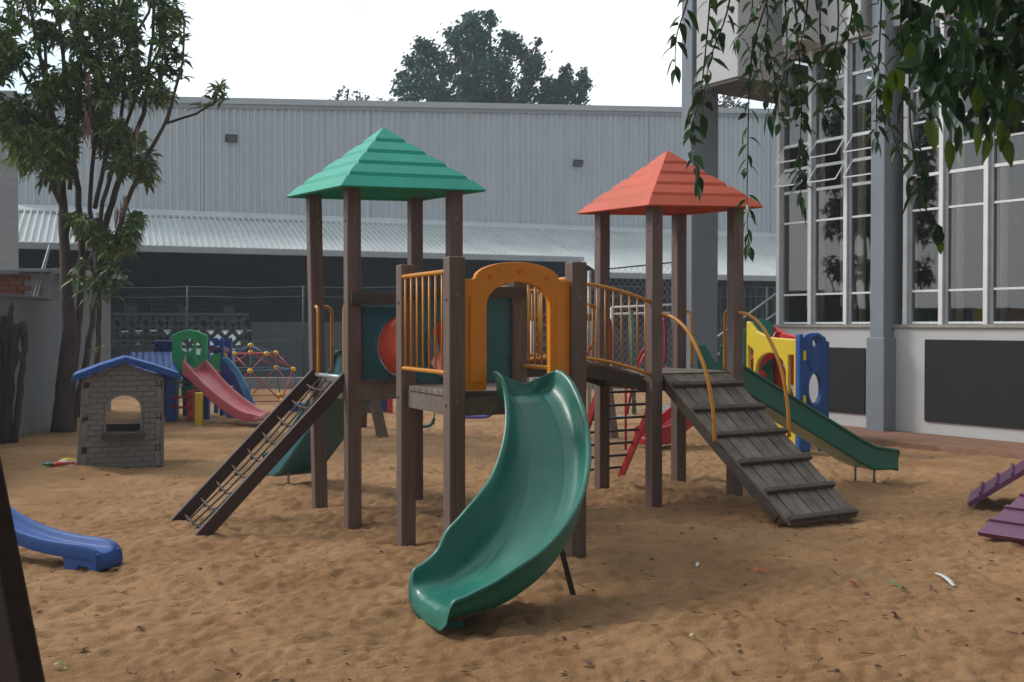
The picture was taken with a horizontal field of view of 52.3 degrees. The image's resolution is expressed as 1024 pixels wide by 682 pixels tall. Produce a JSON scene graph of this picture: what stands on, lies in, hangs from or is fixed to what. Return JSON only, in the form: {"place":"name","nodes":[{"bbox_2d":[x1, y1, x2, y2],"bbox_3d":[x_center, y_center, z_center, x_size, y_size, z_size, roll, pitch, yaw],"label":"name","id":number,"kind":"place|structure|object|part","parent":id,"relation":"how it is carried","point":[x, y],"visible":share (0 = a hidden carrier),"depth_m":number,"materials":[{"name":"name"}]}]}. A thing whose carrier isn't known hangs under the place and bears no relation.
{"place":"outdoors","nodes":[
{"label":"outdoors","id":0,"kind":"place"},
{"bbox_2d":[210,343,301,402],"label":"climbing dome","id":1,"kind":"structure","parent":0,"point":[276,367],"depth_m":22.20,"materials":[{"name":"orange metal"}]},
{"bbox_2d":[289,398,308,411],"bbox_3d":[-3.792,1.137,18.832,0.514,0.275,0.248,0,1,-20],"label":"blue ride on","id":2,"kind":"object","parent":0,"point":[297,409],"visible":0.12,"depth_m":18.74,"materials":[{"name":"plastic"}]},
{"bbox_2d":[251,322,387,376],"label":"wall","id":3,"kind":"structure","parent":0,"point":[273,331],"depth_m":30.41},
{"bbox_2d":[0,0,919,108],"label":"sky","id":4,"kind":"structure","parent":0,"point":[275,49],"materials":[{"name":"white"}]},
{"bbox_2d":[0,388,1023,681],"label":"sand","id":5,"kind":"structure","parent":0,"point":[294,624],"depth_m":6.59,"materials":[{"name":"brown sand"}]},
{"bbox_2d":[0,301,27,443],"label":"pruned shrub","id":6,"kind":"object","parent":5,"relation":"on","point":[10,353],"visible":0.97,"depth_m":14.27,"materials":[{"name":"plant"}]},
{"bbox_2d":[0,457,44,681],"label":"timber leg","id":7,"kind":"object","parent":5,"relation":"on","point":[20,659],"visible":1,"depth_m":2.26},
{"bbox_2d":[0,294,62,435],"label":"boundary wall","id":8,"kind":"structure","parent":5,"relation":"on","point":[41,316],"depth_m":16.02,"materials":[{"name":"grey concrete"}]},
{"bbox_2d":[18,427,49,441],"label":"weeds","id":9,"kind":"object","parent":5,"relation":"on","point":[35,433],"visible":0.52,"depth_m":15.53,"materials":[{"name":"green plant"}]},
{"bbox_2d":[43,462,65,465],"bbox_3d":[-5.077,1.366,11.579,0.263,0.050,0.083,0,1,0],"label":"sand toy","id":10,"kind":"object","parent":5,"relation":"on","point":[47,463],"visible":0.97,"depth_m":11.55,"materials":[{"name":"green plastic"}]},
{"bbox_2d":[54,662,66,668],"bbox_3d":[-2.144,1.541,4.954,0.060,0.035,0.043,0,1,0],"label":"fallen leaf","id":11,"kind":"object","parent":5,"relation":"on","point":[62,665],"visible":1,"depth_m":4.95,"materials":[{"name":"yellow plant"}]},
{"bbox_2d":[52,461,74,465],"bbox_3d":[-4.957,1.356,11.529,0.263,0.050,0.083,0,1,0],"label":"sand toy","id":12,"kind":"object","parent":5,"relation":"on","point":[58,463],"visible":1,"depth_m":11.50,"materials":[{"name":"red plastic"}]},
{"bbox_2d":[0,245,126,417],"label":"outbuilding","id":13,"kind":"structure","parent":5,"relation":"on","point":[43,284],"depth_m":17.27,"materials":[{"name":"brick"}]},
{"bbox_2d":[10,506,122,571],"bbox_3d":[-3.610,1.114,7.340,1.985,0.950,0.248,0,1,22],"label":"blue slide","id":14,"kind":"object","parent":5,"relation":"on","point":[76,552],"visible":0.86,"depth_m":7.05,"materials":[{"name":"plastic"}]},
{"bbox_2d":[60,458,76,460],"bbox_3d":[-5.036,1.370,11.946,0.290,0.069,0.114,0,1,0],"label":"sand toy","id":15,"kind":"object","parent":5,"relation":"on","point":[69,459],"visible":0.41,"depth_m":11.91,"materials":[{"name":"yellow plastic"}]},
{"bbox_2d":[0,0,231,432],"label":"multi stem tree","id":16,"kind":"object","parent":5,"relation":"on","point":[38,139],"visible":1,"depth_m":15.33,"materials":[{"name":"green plant"}]},
{"bbox_2d":[71,355,180,468],"bbox_3d":[-4.468,0.806,12.100,1.162,1.262,0.890,0,1,-21],"label":"playhouse","id":17,"kind":"object","parent":5,"relation":"on","point":[101,442],"visible":0.98,"depth_m":11.76,"materials":[{"name":"grey plastic"}]},
{"bbox_2d":[126,352,193,420],"bbox_3d":[-6.187,0.777,18.206,1.124,1.175,1.191,0,1,0],"label":"tiled play shelter","id":18,"kind":"object","parent":5,"relation":"on","point":[164,359],"visible":0.43,"depth_m":17.95,"materials":[{"name":"blue plastic"}]},
{"bbox_2d":[154,330,269,425],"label":"plastic play tower","id":19,"kind":"structure","parent":5,"relation":"on","point":[217,380],"depth_m":17.74,"materials":[{"name":"multicoloured plastic"}]},
{"bbox_2d":[367,371,392,412],"bbox_3d":[-2.451,0.909,19.229,0.506,0.950,0.125,0,1,0],"label":"play cabin","id":20,"kind":"object","parent":5,"relation":"on","point":[387,405],"visible":0.08,"depth_m":19.17,"materials":[{"name":"red plastic"}]},
{"bbox_2d":[361,313,618,438],"bbox_3d":[-0.450,0.538,15.534,3.922,1.897,1.857,0,1,0],"label":"swing set","id":21,"kind":"object","parent":5,"relation":"on","point":[378,419],"visible":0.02,"depth_m":15.13,"materials":[{"name":"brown wood"}]},
{"bbox_2d":[423,413,435,427],"bbox_3d":[-1.367,0.478,15.459,0.473,1.625,0.050,0,1,0],"label":"swing","id":22,"kind":"object","parent":21,"relation":"hanging from","point":[430,424],"visible":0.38,"depth_m":15.45,"materials":[{"name":"green plastic"}]},
{"bbox_2d":[465,415,491,418],"bbox_3d":[-0.614,0.402,15.208,0.733,1.465,0.050,0,1,0],"label":"swing","id":23,"kind":"object","parent":21,"relation":"hanging from","point":[478,417],"visible":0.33,"depth_m":15.20,"materials":[{"name":"plastic"}]},
{"bbox_2d":[13,428,1023,681],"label":"leaf litter","id":24,"kind":"object","parent":5,"relation":"on","point":[555,570],"visible":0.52,"depth_m":5.80,"materials":[{"name":"brown plant"}]},
{"bbox_2d":[171,128,899,630],"bbox_3d":[0.261,-0.068,9.767,5.418,3.540,7.250,1,1,43],"label":"play structure","id":25,"kind":"object","parent":5,"relation":"on","point":[515,526],"visible":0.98,"depth_m":8.43,"materials":[{"name":"brown wood"}]},
{"bbox_2d":[530,321,586,406],"bbox_3d":[0.910,0.447,19.509,1.150,1.915,0.070,0,1,0],"label":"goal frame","id":26,"kind":"object","parent":5,"relation":"on","point":[531,378],"visible":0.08,"depth_m":19.49,"materials":[{"name":"metal"}]},
{"bbox_2d":[587,262,670,416],"bbox_3d":[2.165,0.042,17.303,1.830,2.792,0.060,0,1,0],"label":"chain link fence","id":27,"kind":"object","parent":5,"relation":"on","point":[589,391],"visible":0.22,"depth_m":17.29,"materials":[{"name":"black metal"}]},
{"bbox_2d":[630,311,635,414],"bbox_3d":[2.190,0.434,18.909,0.140,1.962,0.080,0,1,0],"label":"fence post","id":28,"kind":"object","parent":5,"relation":"on","point":[632,357],"visible":0.58,"depth_m":18.87,"materials":[{"name":"grey metal"}]},
{"bbox_2d":[624,353,643,449],"bbox_3d":[1.623,0.826,13.634,0.060,1.335,0.612,1,1,32],"label":"red rail","id":29,"kind":"object","parent":5,"relation":"on","point":[625,414],"visible":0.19,"depth_m":13.39,"materials":[{"name":"metal"}]},
{"bbox_2d":[610,304,670,365],"bbox_3d":[2.775,0.318,20.507,1.694,2.142,0.044,0,1,0],"label":"goal frame","id":30,"kind":"object","parent":5,"relation":"on","point":[632,306],"visible":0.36,"depth_m":20.48,"materials":[{"name":"white metal"}]},
{"bbox_2d":[634,331,793,444],"bbox_3d":[2.986,0.632,14.269,2.901,1.524,0.480,0,1,-29],"label":"red slide","id":31,"kind":"object","parent":5,"relation":"on","point":[666,426],"visible":0.25,"depth_m":13.97,"materials":[{"name":"plastic"}]},
{"bbox_2d":[662,293,781,412],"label":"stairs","id":32,"kind":"structure","parent":5,"relation":"on","point":[667,406],"depth_m":17.68,"materials":[{"name":"metal"}]},
{"bbox_2d":[718,285,785,345],"bbox_3d":[6.200,-0.074,24.002,4.600,2.420,0.040,0,1,0],"label":"bar fence","id":33,"kind":"object","parent":5,"relation":"on","point":[756,286],"visible":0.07,"depth_m":23.98,"materials":[{"name":"black metal"}]},
{"bbox_2d":[743,319,828,451],"bbox_3d":[3.596,0.544,13.941,0.838,1.689,1.667,0,1,-22],"label":"panel playhouse","id":34,"kind":"object","parent":5,"relation":"on","point":[803,358],"visible":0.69,"depth_m":13.23,"materials":[{"name":"yellow plastic"}]},
{"bbox_2d":[660,0,1023,261],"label":"shade tree","id":35,"kind":"object","parent":5,"relation":"on","point":[924,64],"visible":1,"depth_m":4.22,"materials":[{"name":"green plant"}]},
{"bbox_2d":[682,0,1023,442],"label":"school building","id":36,"kind":"structure","parent":5,"relation":"on","point":[897,311],"depth_m":15.78,"materials":[{"name":"white paint"}]},
{"bbox_2d":[775,53,807,323],"bbox_3d":[4.468,-2.409,16.652,0.351,4.288,0.641,-1,1,-34],"label":"window","id":37,"kind":"structure","parent":36,"relation":"in","point":[783,170],"depth_m":16.88,"materials":[{"name":"metal"}]},
{"bbox_2d":[807,44,843,323],"bbox_3d":[4.839,-2.400,16.107,0.351,4.288,0.677,-1,1,-34],"label":"window","id":38,"kind":"structure","parent":36,"relation":"in","point":[814,293],"depth_m":16.34,"materials":[{"name":"metal"}]},
{"bbox_2d":[843,35,871,323],"bbox_3d":[5.220,-2.392,15.547,0.351,4.288,0.677,-1,1,-34],"label":"window","id":39,"kind":"structure","parent":36,"relation":"in","point":[850,175],"depth_m":15.78,"materials":[{"name":"metal"}]},
{"bbox_2d":[902,18,939,323],"bbox_3d":[5.847,-2.380,14.781,0.175,4.288,0.568,-1,1,-34],"label":"window","id":40,"kind":"structure","parent":36,"relation":"in","point":[910,216],"depth_m":14.93,"materials":[{"name":"metal"}]},
{"bbox_2d":[938,12,983,323],"bbox_3d":[6.194,-2.373,14.271,0.175,4.288,0.665,-1,1,-34],"label":"window","id":41,"kind":"structure","parent":36,"relation":"in","point":[945,260],"depth_m":14.46,"materials":[{"name":"metal"}]},
{"bbox_2d":[983,4,1023,323],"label":"window","id":42,"kind":"structure","parent":36,"relation":"in","point":[992,165],"depth_m":13.92,"materials":[{"name":"metal"}]},
{"bbox_2d":[935,573,955,585],"bbox_3d":[2.714,1.486,6.532,0.039,0.024,0.340,0,1,2],"label":"paper strip","id":43,"kind":"object","parent":5,"relation":"on","point":[949,580],"visible":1,"depth_m":6.50,"materials":[{"name":"white paper"}]},
{"bbox_2d":[967,460,1023,542],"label":"purple climbing ramp","id":44,"kind":"structure","parent":5,"relation":"on","point":[1007,523],"depth_m":7.95,"materials":[{"name":"plastic"}]},
{"bbox_2d":[430,329,760,376],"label":"wall","id":45,"kind":"structure","parent":0,"point":[640,331],"depth_m":30.41,"materials":[{"name":"grey concrete"}]},
{"bbox_2d":[841,425,1023,459],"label":"path","id":46,"kind":"structure","parent":0,"point":[967,446],"depth_m":13.60,"materials":[{"name":"beige concrete"}]},
{"label":"ground","id":47,"kind":"structure","parent":0,"visible":0},
{"bbox_2d":[0,90,18,272],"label":"neighbour building","id":48,"kind":"structure","parent":47,"relation":"on","point":[9,244],"depth_m":25.35,"materials":[{"name":"grey concrete"}]},
{"bbox_2d":[329,85,394,100],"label":"sparse tree","id":49,"kind":"object","parent":47,"relation":"on","point":[339,94],"visible":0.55,"depth_m":51.82,"materials":[{"name":"green plant"}]},
{"bbox_2d":[179,377,617,388],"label":"kerb","id":50,"kind":"structure","parent":47,"relation":"on","point":[270,382],"depth_m":26.64,"materials":[{"name":"concrete"}]},
{"bbox_2d":[110,286,777,376],"bbox_3d":[0.600,-0.169,27.003,30.060,2.520,0.060,0,1,0],"label":"fence","id":51,"kind":"object","parent":50,"relation":"on","point":[187,345],"visible":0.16,"depth_m":27.01,"materials":[{"name":"grey metal"}]},
{"bbox_2d":[18,93,786,331],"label":"warehouse","id":52,"kind":"structure","parent":47,"relation":"on","point":[217,209],"depth_m":41.60,"materials":[{"name":"grey metal"}]},
{"bbox_2d":[225,134,237,142],"bbox_3d":[-10.324,-7.440,38.346,0.440,0.292,0.317,0,1,-21],"label":"floodlight","id":53,"kind":"object","parent":52,"relation":"attached to","point":[232,138],"visible":1,"depth_m":38.25,"materials":[{"name":"black metal"}]},
{"bbox_2d":[572,159,583,166],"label":"floodlight","id":54,"kind":"object","parent":52,"relation":"attached to","point":[577,163],"visible":1,"depth_m":43.38,"materials":[{"name":"black metal"}]},
{"bbox_2d":[389,9,595,104],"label":"tree","id":55,"kind":"object","parent":47,"relation":"on","point":[427,85],"visible":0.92,"depth_m":54.80,"materials":[{"name":"green plant"}]},
{"bbox_2d":[718,95,756,327],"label":"sparse tree","id":56,"kind":"object","parent":47,"relation":"on","point":[727,100],"visible":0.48,"depth_m":54.73,"materials":[{"name":"green plant"}]},
{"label":"car park","id":57,"kind":"structure","parent":0,"visible":0},
{"bbox_2d":[112,329,183,344],"bbox_3d":[-11.580,0.365,33.011,4.280,1.470,1.704,0,1,-4],"label":"parked car","id":58,"kind":"object","parent":57,"relation":"on","point":[131,337],"visible":0.02,"depth_m":32.18,"materials":[{"name":"white paint"}]},
{"bbox_3d":[-12.174,-0.099,32.962,1.050,0.400,1.670,0,1,-4],"label":"window","id":59,"kind":"part","parent":58,"relation":"part of","materials":[{"name":"grey glass"}]},
{"bbox_3d":[-10.937,-0.101,33.049,1.230,0.400,1.670,0,1,-4],"label":"window","id":60,"kind":"part","parent":58,"relation":"part of","materials":[{"name":"grey glass"}]},
{"bbox_2d":[111,314,248,376],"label":"breeze block wall","id":61,"kind":"structure","parent":57,"relation":"on","point":[164,334],"depth_m":30.46,"materials":[{"name":"grey concrete"}]},
{"bbox_2d":[183,329,250,368],"bbox_3d":[-9.001,0.377,32.229,1.704,1.470,4.280,0,1,-4],"label":"parked car","id":62,"kind":"object","parent":57,"relation":"on","point":[247,337],"visible":0.05,"depth_m":31.40,"materials":[{"name":"silver paint"}]},
{"bbox_3d":[-8.960,-0.079,31.629,1.670,0.400,1.050,0,1,-4],"label":"window","id":63,"kind":"part","parent":62,"relation":"part of","materials":[{"name":"grey glass"}]},
{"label":"window","id":64,"kind":"part","parent":62,"relation":"part of","materials":[{"name":"black glass"}]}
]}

